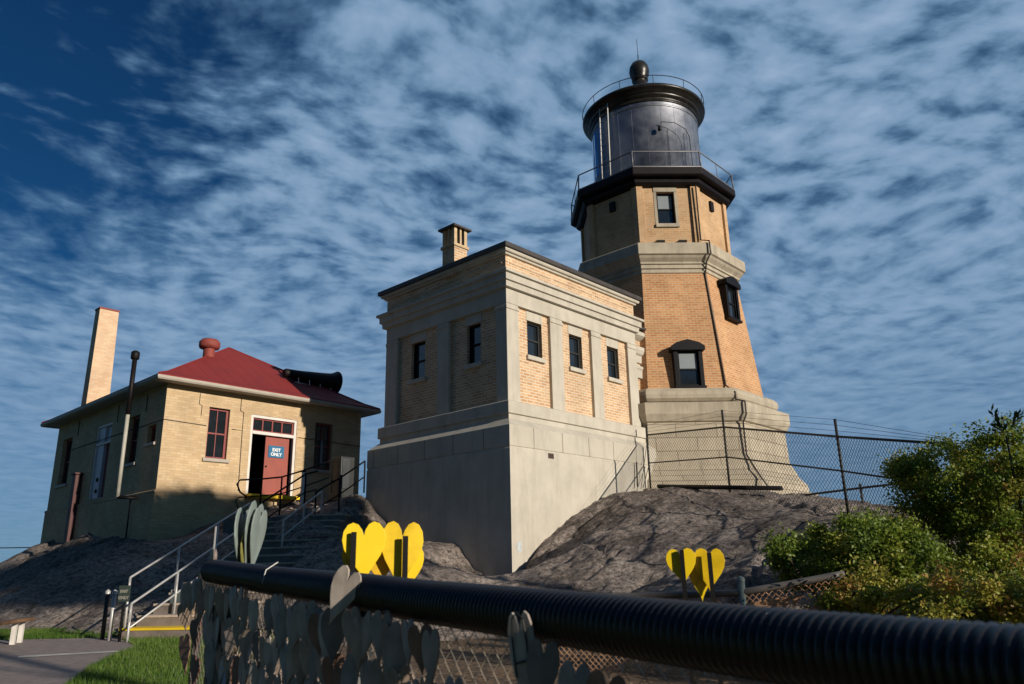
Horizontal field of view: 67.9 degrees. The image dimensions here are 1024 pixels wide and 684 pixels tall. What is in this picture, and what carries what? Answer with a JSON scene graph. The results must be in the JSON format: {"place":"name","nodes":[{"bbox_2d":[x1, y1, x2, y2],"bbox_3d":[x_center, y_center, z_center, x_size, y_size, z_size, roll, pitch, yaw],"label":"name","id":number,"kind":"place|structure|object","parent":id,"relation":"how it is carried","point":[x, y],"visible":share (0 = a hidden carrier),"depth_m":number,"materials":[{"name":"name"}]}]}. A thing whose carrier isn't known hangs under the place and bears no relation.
{"place":"outdoors","nodes":[
{"label":"outdoors","id":0,"kind":"place"},
{"bbox_2d":[0,638,132,683],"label":"path","id":1,"kind":"structure","parent":0,"point":[54,669],"depth_m":9.38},
{"bbox_2d":[0,617,33,644],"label":"bench","id":2,"kind":"object","parent":1,"relation":"on","point":[14,622],"visible":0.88,"depth_m":11.07,"materials":[{"name":"brown wood"}]},
{"bbox_2d":[18,651,116,657],"bbox_3d":[-5.652,3.980,9.703,1.175,0.010,0.190,4,-17,-17],"label":"painted line","id":3,"kind":"object","parent":1,"relation":"on","point":[65,654],"visible":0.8,"depth_m":9.70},
{"bbox_2d":[100,589,110,639],"bbox_3d":[-6.179,4.161,11.551,0.074,0.780,0.074,-8,-18,22],"label":"barrier post","id":4,"kind":"object","parent":1,"relation":"on","point":[105,611],"visible":0.86,"depth_m":11.54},
{"bbox_2d":[107,589,117,640],"bbox_3d":[-5.987,4.111,11.387,0.074,0.780,0.074,6,-18,-22],"label":"barrier post","id":5,"kind":"object","parent":1,"relation":"on","point":[112,613],"visible":0.86,"depth_m":11.37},
{"bbox_2d":[118,585,130,641],"bbox_3d":[-5.736,3.998,11.199,0.162,0.788,0.056,-1,-17,0],"label":"notice sign","id":6,"kind":"object","parent":1,"relation":"on","point":[124,593],"visible":1,"depth_m":11.23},
{"bbox_2d":[204,604,233,683],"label":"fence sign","id":7,"kind":"object","parent":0,"point":[215,675],"visible":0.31,"depth_m":3.60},
{"bbox_2d":[2,629,774,683],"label":"ground","id":8,"kind":"structure","parent":0,"point":[636,676],"depth_m":7.86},
{"bbox_2d":[0,625,288,683],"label":"grass","id":9,"kind":"structure","parent":8,"relation":"on","point":[165,648],"depth_m":8.76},
{"bbox_2d":[121,514,369,639],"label":"stairs","id":10,"kind":"structure","parent":8,"relation":"on","point":[162,620],"depth_m":14.78,"materials":[{"name":"concrete"}]},
{"bbox_2d":[125,533,234,642],"bbox_3d":[-5.430,4.109,13.045,0.038,2.111,3.907,-2,-17,4],"label":"stair railing","id":11,"kind":"object","parent":10,"relation":"on","point":[162,603],"visible":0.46,"depth_m":12.14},
{"bbox_2d":[123,503,250,627],"bbox_3d":[-5.758,4.004,13.912,0.038,2.444,4.357,-2,-17,4],"label":"stair railing","id":12,"kind":"object","parent":10,"relation":"on","point":[151,564],"visible":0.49,"depth_m":13.19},
{"bbox_2d":[235,459,333,513],"bbox_3d":[-5.810,3.696,19.489,2.392,1.457,0.149,6,-18,-23],"label":"path railing","id":13,"kind":"object","parent":10,"relation":"on","point":[262,479],"visible":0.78,"depth_m":19.47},
{"bbox_2d":[262,470,317,517],"bbox_3d":[-5.349,3.910,18.273,1.298,1.702,0.115,8,-19,-29],"label":"path railing","id":14,"kind":"object","parent":10,"relation":"on","point":[286,486],"visible":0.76,"depth_m":18.36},
{"bbox_2d":[281,491,322,546],"bbox_3d":[-4.612,3.954,16.817,0.038,1.556,2.457,-2,-17,4],"label":"stair railing","id":15,"kind":"object","parent":10,"relation":"on","point":[303,519],"visible":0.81,"depth_m":16.80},
{"bbox_2d":[314,460,365,513],"bbox_3d":[-4.213,3.684,18.672,0.067,1.675,1.441,-16,-22,40],"label":"path railing","id":16,"kind":"object","parent":10,"relation":"on","point":[339,479],"visible":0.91,"depth_m":18.71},
{"bbox_2d":[234,500,266,596],"bbox_3d":[-1.543,1.669,4.378,0.112,1.474,0.375,0,-17,-5],"label":"pale heart stand","id":17,"kind":"object","parent":8,"relation":"on","point":[250,525],"visible":0.67,"depth_m":4.46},
{"bbox_2d":[342,521,423,657],"bbox_3d":[-0.619,1.564,3.567,0.400,1.412,0.113,2,-17,-9],"label":"yellow heart stand","id":18,"kind":"object","parent":8,"relation":"on","point":[377,548],"visible":0.77,"depth_m":3.72,"materials":[{"name":"paint"}]},
{"bbox_2d":[0,486,1023,645],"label":"rock","id":19,"kind":"object","parent":8,"relation":"on","point":[623,542],"visible":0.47,"depth_m":14.94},
{"bbox_2d":[40,307,380,543],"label":"brick house","id":20,"kind":"structure","parent":19,"relation":"on","point":[182,450],"depth_m":21.79,"materials":[{"name":"beige brick"}]},
{"bbox_2d":[61,439,72,483],"bbox_3d":[-14.303,3.877,24.637,0.870,1.490,0.070,-16,-22,41],"label":"window","id":21,"kind":"structure","parent":20,"relation":"in","point":[69,444],"depth_m":24.83,"materials":[{"name":"glass"}]},
{"bbox_2d":[91,426,111,498],"bbox_3d":[-12.056,3.547,22.461,1.080,2.110,0.130,-16,-22,41],"label":"door","id":22,"kind":"structure","parent":20,"relation":"in","point":[105,432],"depth_m":22.57,"materials":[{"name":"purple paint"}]},
{"bbox_2d":[101,444,109,496],"bbox_3d":[-11.817,3.763,22.275,0.580,1.580,0.040,-16,-22,41],"label":"door","id":23,"kind":"structure","parent":20,"relation":"in","point":[108,446],"depth_m":22.39,"materials":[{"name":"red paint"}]},
{"bbox_2d":[129,416,139,462],"bbox_3d":[-10.411,2.731,21.172,0.740,1.330,0.070,-16,-22,41],"label":"window","id":24,"kind":"structure","parent":20,"relation":"in","point":[136,420],"depth_m":21.33,"materials":[{"name":"glass"}]},
{"bbox_2d":[205,408,228,458],"bbox_3d":[-8.168,2.532,20.963,0.070,1.400,0.600,-16,-22,41],"label":"window","id":25,"kind":"structure","parent":20,"relation":"in","point":[218,418],"depth_m":20.99,"materials":[{"name":"red paint"}]},
{"bbox_2d":[262,437,288,495],"bbox_3d":[-6.847,3.602,22.055,0.110,1.640,0.760,-16,-22,41],"label":"door","id":26,"kind":"structure","parent":20,"relation":"in","point":[275,460],"depth_m":22.03,"materials":[{"name":"pink paint"}]},
{"bbox_2d":[282,368,342,392],"bbox_3d":[-6.508,1.333,24.540,0.800,1.112,1.940,-16,-22,41],"label":"fog horn","id":27,"kind":"object","parent":20,"relation":"on","point":[333,381],"visible":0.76,"depth_m":24.57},
{"bbox_2d":[313,423,330,469],"bbox_3d":[-5.864,3.223,23.326,0.070,1.430,0.620,-16,-22,41],"label":"window","id":28,"kind":"structure","parent":20,"relation":"in","point":[321,448],"depth_m":23.37,"materials":[{"name":"glass"}]},
{"bbox_2d":[329,456,354,501],"bbox_3d":[-4.509,3.650,20.206,0.518,1.160,0.440,-16,-22,41],"label":"utility cabinet","id":29,"kind":"object","parent":19,"relation":"on","point":[343,465],"visible":0.64,"depth_m":20.05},
{"bbox_2d":[571,39,811,493],"bbox_3d":[4.932,-2.607,26.302,8.000,18.600,8.000,-16,-22,41],"label":"lighthouse","id":30,"kind":"object","parent":19,"relation":"on","point":[653,201],"visible":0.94,"depth_m":23.78,"materials":[{"name":"brick"}]},
{"bbox_2d":[656,194,674,222],"bbox_3d":[4.941,-4.262,24.546,0.580,1.130,0.070,-1,-17,-2],"label":"window","id":31,"kind":"structure","parent":30,"relation":"in","point":[665,202],"depth_m":24.55,"materials":[{"name":"glass"}]},
{"bbox_2d":[677,351,700,385],"bbox_3d":[5.167,0.785,22.288,0.620,1.060,0.070,-1,-17,-2],"label":"window","id":32,"kind":"structure","parent":30,"relation":"in","point":[688,363],"depth_m":22.29,"materials":[{"name":"glass"}]},
{"bbox_2d":[727,286,736,317],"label":"window","id":33,"kind":"structure","parent":30,"relation":"in","point":[732,304],"depth_m":24.10,"materials":[{"name":"glass"}]},
{"bbox_2d":[657,484,782,490],"bbox_3d":[4.666,3.342,17.511,0.104,0.490,3.636,10,-20,-32],"label":"conduit","id":34,"kind":"object","parent":19,"relation":"on","point":[731,487],"visible":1,"depth_m":17.29,"materials":[{"name":"metal"}]},
{"bbox_2d":[645,410,956,519],"bbox_3d":[5.176,2.575,15.441,0.737,3.689,10.474,3,-17,-13],"label":"chain link fence","id":35,"kind":"object","parent":19,"relation":"on","point":[839,454],"visible":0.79,"depth_m":15.12,"materials":[{"name":"metal"}]},
{"bbox_2d":[805,477,954,502],"bbox_3d":[8.639,3.881,17.764,0.449,1.277,3.805,9,-20,-31],"label":"fence","id":36,"kind":"object","parent":19,"relation":"on","point":[817,493],"visible":0.27,"depth_m":18.44,"materials":[{"name":"metal"}]},
{"bbox_2d":[964,404,1023,527],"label":"sapling","id":37,"kind":"object","parent":19,"relation":"on","point":[997,419],"visible":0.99,"depth_m":7.72,"materials":[{"name":"green plant"}]},
{"bbox_2d":[188,560,1023,683],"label":"heart fence","id":38,"kind":"object","parent":8,"relation":"on","point":[776,645],"visible":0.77,"depth_m":1.37,"materials":[{"name":"black metal"}]},
{"bbox_2d":[177,604,189,630],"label":"heart plate","id":39,"kind":"object","parent":38,"relation":"attached to","point":[183,617],"visible":0.67,"depth_m":4.18,"materials":[{"name":"metal"}]},
{"bbox_2d":[179,633,190,674],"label":"heart plate","id":40,"kind":"object","parent":38,"relation":"attached to","point":[184,648],"visible":1,"depth_m":4.10,"materials":[{"name":"metal"}]},
{"bbox_2d":[185,580,195,618],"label":"heart plate","id":41,"kind":"object","parent":38,"relation":"attached to","point":[188,595],"visible":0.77,"depth_m":4.13,"materials":[{"name":"metal"}]},
{"bbox_2d":[190,616,200,650],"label":"heart plate","id":42,"kind":"object","parent":38,"relation":"attached to","point":[194,631],"visible":0.96,"depth_m":4.19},
{"bbox_2d":[190,654,200,683],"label":"heart plate","id":43,"kind":"object","parent":38,"relation":"attached to","point":[194,668],"visible":1,"depth_m":4.08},
{"bbox_2d":[196,589,204,625],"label":"heart plate","id":44,"kind":"object","parent":38,"relation":"attached to","point":[200,608],"visible":0.81,"depth_m":3.92,"materials":[{"name":"metal"}]},
{"bbox_2d":[202,610,212,644],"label":"heart plate","id":45,"kind":"object","parent":38,"relation":"attached to","point":[204,624],"visible":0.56,"depth_m":3.80,"materials":[{"name":"metal"}]},
{"bbox_2d":[204,639,214,683],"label":"heart plate","id":46,"kind":"object","parent":38,"relation":"attached to","point":[209,660],"visible":0.73,"depth_m":3.67,"materials":[{"name":"metal"}]},
{"bbox_2d":[204,586,216,620],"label":"heart plate","id":47,"kind":"object","parent":38,"relation":"attached to","point":[206,595],"visible":0.59,"depth_m":3.84,"materials":[{"name":"metal"}]},
{"bbox_2d":[206,617,216,647],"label":"heart plate","id":48,"kind":"object","parent":38,"relation":"attached to","point":[211,631],"visible":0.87,"depth_m":3.73,"materials":[{"name":"metal"}]},
{"bbox_2d":[208,587,215,622],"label":"heart plate","id":49,"kind":"object","parent":38,"relation":"attached to","point":[211,598],"visible":0.98,"depth_m":3.75,"materials":[{"name":"metal"}]},
{"bbox_2d":[214,587,229,624],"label":"heart plate","id":50,"kind":"object","parent":38,"relation":"attached to","point":[219,600],"visible":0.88,"depth_m":3.63,"materials":[{"name":"metal"}]},
{"bbox_2d":[223,617,239,662],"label":"heart plate","id":51,"kind":"object","parent":38,"relation":"attached to","point":[229,642],"visible":0.67,"depth_m":3.46,"materials":[{"name":"metal"}]},
{"bbox_2d":[229,655,239,683],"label":"heart plate","id":52,"kind":"object","parent":38,"relation":"attached to","point":[233,676],"visible":0.66,"depth_m":3.35,"materials":[{"name":"metal"}]},
{"bbox_2d":[233,619,240,651],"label":"heart plate","id":53,"kind":"object","parent":38,"relation":"attached to","point":[236,632],"visible":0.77,"depth_m":3.40,"materials":[{"name":"metal"}]},
{"bbox_2d":[231,594,244,622],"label":"heart plate","id":54,"kind":"object","parent":38,"relation":"attached to","point":[234,604],"visible":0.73,"depth_m":3.46,"materials":[{"name":"metal"}]},
{"bbox_2d":[238,597,250,629],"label":"heart plate","id":55,"kind":"object","parent":38,"relation":"attached to","point":[243,609],"visible":0.95,"depth_m":3.34,"materials":[{"name":"metal"}]},
{"bbox_2d":[239,624,250,667],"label":"heart plate","id":56,"kind":"object","parent":38,"relation":"attached to","point":[244,640],"visible":0.81,"depth_m":3.29,"materials":[{"name":"metal"}]},
{"bbox_2d":[248,599,260,630],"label":"heart plate","id":57,"kind":"object","parent":38,"relation":"attached to","point":[253,612],"visible":0.8,"depth_m":3.23,"materials":[{"name":"metal"}]},
{"bbox_2d":[252,660,260,683],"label":"heart plate","id":58,"kind":"object","parent":38,"relation":"attached to","point":[256,672],"visible":0.59,"depth_m":3.15,"materials":[{"name":"metal"}]},
{"bbox_2d":[252,631,267,669],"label":"heart plate","id":59,"kind":"object","parent":38,"relation":"attached to","point":[256,640],"visible":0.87,"depth_m":3.14,"materials":[{"name":"metal"}]},
{"bbox_2d":[259,635,272,670],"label":"heart plate","id":60,"kind":"object","parent":38,"relation":"attached to","point":[261,646],"visible":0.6,"depth_m":3.10,"materials":[{"name":"metal"}]},
{"bbox_2d":[264,598,272,638],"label":"heart plate","id":61,"kind":"object","parent":38,"relation":"attached to","point":[268,619],"visible":0.64,"depth_m":3.08,"materials":[{"name":"metal"}]},
{"bbox_2d":[264,636,274,666],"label":"heart plate","id":62,"kind":"object","parent":38,"relation":"attached to","point":[268,649],"visible":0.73,"depth_m":3.04,"materials":[{"name":"metal"}]},
{"bbox_2d":[265,660,282,683],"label":"heart plate","id":63,"kind":"object","parent":38,"relation":"attached to","point":[269,674],"visible":0.64,"depth_m":2.98,"materials":[{"name":"metal"}]},
{"bbox_2d":[272,640,279,680],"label":"heart plate","id":64,"kind":"object","parent":38,"relation":"attached to","point":[275,657],"visible":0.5,"depth_m":2.97,"materials":[{"name":"metal"}]},
{"bbox_2d":[270,593,283,617],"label":"heart plate","id":65,"kind":"object","parent":38,"relation":"attached to","point":[276,600],"visible":0.66,"depth_m":3.04,"materials":[{"name":"metal"}]},
{"bbox_2d":[276,604,292,652],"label":"heart plate","id":66,"kind":"object","parent":38,"relation":"attached to","point":[281,633],"visible":0.79,"depth_m":2.92,"materials":[{"name":"metal"}]},
{"bbox_2d":[279,639,289,683],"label":"heart plate","id":67,"kind":"object","parent":38,"relation":"attached to","point":[283,651],"visible":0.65,"depth_m":2.88,"materials":[{"name":"metal"}]},
{"bbox_2d":[286,645,294,683],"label":"heart plate","id":68,"kind":"object","parent":38,"relation":"attached to","point":[290,670],"visible":0.42,"depth_m":2.83,"materials":[{"name":"metal"}]},
{"bbox_2d":[286,605,296,649],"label":"heart plate","id":69,"kind":"object","parent":38,"relation":"attached to","point":[289,613],"visible":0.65,"depth_m":2.87,"materials":[{"name":"metal"}]},
{"bbox_2d":[292,640,304,683],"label":"heart plate","id":70,"kind":"object","parent":38,"relation":"attached to","point":[298,670],"visible":0.38,"depth_m":2.76,"materials":[{"name":"metal"}]},
{"bbox_2d":[291,606,307,649],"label":"heart plate","id":71,"kind":"object","parent":38,"relation":"attached to","point":[295,635],"visible":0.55,"depth_m":2.81,"materials":[{"name":"metal"}]},
{"bbox_2d":[295,600,317,644],"bbox_3d":[-0.747,1.042,2.767,0.092,0.195,0.036,-1,-17,0],"label":"heart plate","id":72,"kind":"object","parent":38,"relation":"attached to","point":[300,617],"visible":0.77,"depth_m":2.77,"materials":[{"name":"metal"}]},
{"bbox_2d":[299,637,313,681],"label":"heart plate","id":73,"kind":"object","parent":38,"relation":"attached to","point":[305,649],"visible":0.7,"depth_m":2.72,"materials":[{"name":"metal"}]},
{"bbox_2d":[308,647,317,683],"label":"heart plate","id":74,"kind":"object","parent":38,"relation":"attached to","point":[313,675],"visible":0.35,"depth_m":2.68,"materials":[{"name":"metal"}]},
{"bbox_2d":[308,611,323,658],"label":"heart plate","id":75,"kind":"object","parent":38,"relation":"attached to","point":[313,626],"visible":0.37,"depth_m":2.66,"materials":[{"name":"metal"}]},
{"bbox_2d":[315,652,323,683],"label":"heart plate","id":76,"kind":"object","parent":38,"relation":"attached to","point":[318,666],"visible":0.46,"depth_m":2.62,"materials":[{"name":"metal"}]},
{"bbox_2d":[318,612,328,657],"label":"heart plate","id":77,"kind":"object","parent":38,"relation":"attached to","point":[323,649],"visible":0.24,"depth_m":2.60,"materials":[{"name":"metal"}]},
{"bbox_2d":[321,607,344,665],"bbox_3d":[-0.596,0.987,2.546,0.094,0.189,0.036,-1,-17,0],"label":"heart plate","id":78,"kind":"object","parent":38,"relation":"attached to","point":[333,636],"visible":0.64,"depth_m":2.54,"materials":[{"name":"metal"}]},
{"bbox_2d":[321,653,344,683],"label":"heart plate","id":79,"kind":"object","parent":38,"relation":"attached to","point":[327,670],"visible":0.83,"depth_m":2.52,"materials":[{"name":"metal"}]},
{"bbox_2d":[333,657,344,683],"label":"heart plate","id":80,"kind":"object","parent":38,"relation":"attached to","point":[337,670],"visible":0.27,"depth_m":2.47,"materials":[{"name":"metal"}]},
{"bbox_2d":[329,565,360,624],"bbox_3d":[-0.552,0.838,2.521,0.120,0.188,0.006,-8,-18,22],"label":"heart plate","id":81,"kind":"object","parent":38,"relation":"attached to","point":[343,590],"visible":1,"depth_m":2.52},
{"bbox_2d":[340,653,360,683],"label":"heart plate","id":82,"kind":"object","parent":38,"relation":"attached to","point":[349,675],"visible":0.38,"depth_m":2.41,"materials":[{"name":"metal"}]},
{"bbox_2d":[342,606,361,648],"bbox_3d":[-0.510,0.939,2.461,0.098,0.159,0.036,-15,-22,39],"label":"heart plate","id":83,"kind":"object","parent":38,"relation":"attached to","point":[347,618],"visible":0.6,"depth_m":2.46,"materials":[{"name":"metal"}]},
{"bbox_2d":[350,617,364,674],"bbox_3d":[-0.472,0.954,2.393,0.091,0.171,0.036,-13,-20,35],"label":"heart plate","id":84,"kind":"object","parent":38,"relation":"attached to","point":[356,637],"visible":0.83,"depth_m":2.39,"materials":[{"name":"metal"}]},
{"bbox_2d":[362,611,381,659],"bbox_3d":[-0.429,0.903,2.345,0.076,0.142,0.039,-15,-21,39],"label":"heart plate","id":85,"kind":"object","parent":38,"relation":"attached to","point":[367,640],"visible":0.8,"depth_m":2.34,"materials":[{"name":"metal"}]},
{"bbox_2d":[361,660,382,683],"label":"heart plate","id":86,"kind":"object","parent":38,"relation":"attached to","point":[365,678],"visible":0.37,"depth_m":2.32,"materials":[{"name":"metal"}]},
{"bbox_2d":[369,658,382,683],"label":"heart plate","id":87,"kind":"object","parent":38,"relation":"attached to","point":[375,674],"visible":0.54,"depth_m":2.27,"materials":[{"name":"metal"}]},
{"bbox_2d":[371,610,391,666],"bbox_3d":[-0.384,0.890,2.289,0.085,0.159,0.035,-12,-20,32],"label":"heart plate","id":88,"kind":"object","parent":38,"relation":"attached to","point":[378,622],"visible":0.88,"depth_m":2.29,"materials":[{"name":"metal"}]},
{"bbox_2d":[383,620,406,683],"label":"heart plate","id":89,"kind":"object","parent":38,"relation":"attached to","point":[394,656],"visible":0.69,"depth_m":2.19,"materials":[{"name":"metal"}]},
{"bbox_2d":[387,664,413,683],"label":"heart plate","id":90,"kind":"object","parent":38,"relation":"attached to","point":[403,677],"visible":0.94,"depth_m":2.15,"materials":[{"name":"metal"}]},
{"bbox_2d":[402,619,417,669],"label":"heart plate","id":91,"kind":"object","parent":38,"relation":"attached to","point":[405,630],"visible":0.83,"depth_m":2.15,"materials":[{"name":"metal"}]},
{"bbox_2d":[408,623,431,675],"bbox_3d":[-0.248,0.847,2.097,0.077,0.136,0.029,-7,-18,20],"label":"heart plate","id":92,"kind":"object","parent":38,"relation":"attached to","point":[415,634],"visible":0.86,"depth_m":2.09,"materials":[{"name":"metal"}]},
{"bbox_2d":[421,628,439,683],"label":"heart plate","id":93,"kind":"object","parent":38,"relation":"attached to","point":[430,646],"visible":1,"depth_m":2.03,"materials":[{"name":"metal"}]},
{"bbox_2d":[508,611,534,683],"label":"heart plate","id":94,"kind":"object","parent":38,"relation":"attached to","point":[521,636],"visible":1,"depth_m":1.70,"materials":[{"name":"black"}]},
{"bbox_2d":[526,639,559,683],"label":"heart plate","id":95,"kind":"object","parent":38,"relation":"attached to","point":[541,668],"visible":1,"depth_m":1.65,"materials":[{"name":"metal"}]},
{"bbox_2d":[558,660,590,683],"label":"heart plate","id":96,"kind":"object","parent":38,"relation":"attached to","point":[567,674],"visible":0.99,"depth_m":1.58,"materials":[{"name":"metal"}]},
{"bbox_2d":[586,669,625,683],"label":"heart plate","id":97,"kind":"object","parent":38,"relation":"attached to","point":[596,676],"visible":1,"depth_m":1.50,"materials":[{"name":"metal"}]},
{"bbox_2d":[666,548,724,683],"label":"yellow heart stand","id":98,"kind":"object","parent":8,"relation":"on","point":[701,568],"visible":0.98,"depth_m":4.67,"materials":[{"name":"paint"}]},
{"bbox_2d":[541,571,859,676],"bbox_3d":[1.682,2.833,7.253,3.092,1.204,0.208,-8,-18,21],"label":"fence","id":99,"kind":"object","parent":8,"relation":"on","point":[741,592],"visible":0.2,"depth_m":7.10,"materials":[{"name":"metal"}]},
{"bbox_2d":[754,501,985,617],"bbox_3d":[3.546,2.264,7.702,2.101,1.286,1.708,-8,-18,22],"label":"bush","id":100,"kind":"object","parent":8,"relation":"on","point":[819,549],"visible":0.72,"depth_m":7.43,"materials":[{"name":"green plant"}]},
{"bbox_2d":[807,554,1023,624],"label":"bush","id":101,"kind":"object","parent":8,"relation":"on","point":[1005,604],"visible":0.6,"depth_m":5.96,"materials":[{"name":"green plant"}]},
{"bbox_2d":[872,411,1023,623],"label":"bush","id":102,"kind":"object","parent":8,"relation":"on","point":[983,499],"visible":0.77,"depth_m":7.97,"materials":[{"name":"green plant"}]},
{"bbox_2d":[366,223,655,575],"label":"stone building","id":103,"kind":"structure","parent":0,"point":[512,434],"depth_m":18.99,"materials":[{"name":"stone"}]},
{"bbox_2d":[414,342,424,378],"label":"window","id":104,"kind":"structure","parent":103,"relation":"in","point":[419,349],"depth_m":20.41,"materials":[{"name":"glass"}]},
{"bbox_2d":[470,324,480,363],"bbox_3d":[-0.860,0.068,18.957,0.490,1.020,0.070,-16,-22,41],"label":"window","id":105,"kind":"structure","parent":103,"relation":"in","point":[475,331],"depth_m":19.01,"materials":[{"name":"glass"}]},
{"bbox_2d":[527,322,539,357],"bbox_3d":[0.470,-0.028,18.941,0.070,0.900,0.550,-16,-22,41],"label":"window","id":106,"kind":"structure","parent":103,"relation":"in","point":[532,329],"depth_m":19.02,"materials":[{"name":"black glass"}]},
{"bbox_2d":[569,336,579,367],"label":"window","id":107,"kind":"structure","parent":103,"relation":"in","point":[573,341],"depth_m":20.18,"materials":[{"name":"black glass"}]},
{"bbox_2d":[607,348,616,378],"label":"window","id":108,"kind":"structure","parent":103,"relation":"in","point":[611,358],"depth_m":21.35,"materials":[{"name":"black glass"}]},
{"bbox_2d":[0,0,1023,562],"label":"sky","id":109,"kind":"structure","parent":0,"point":[249,176],"materials":[{"name":"blue"}]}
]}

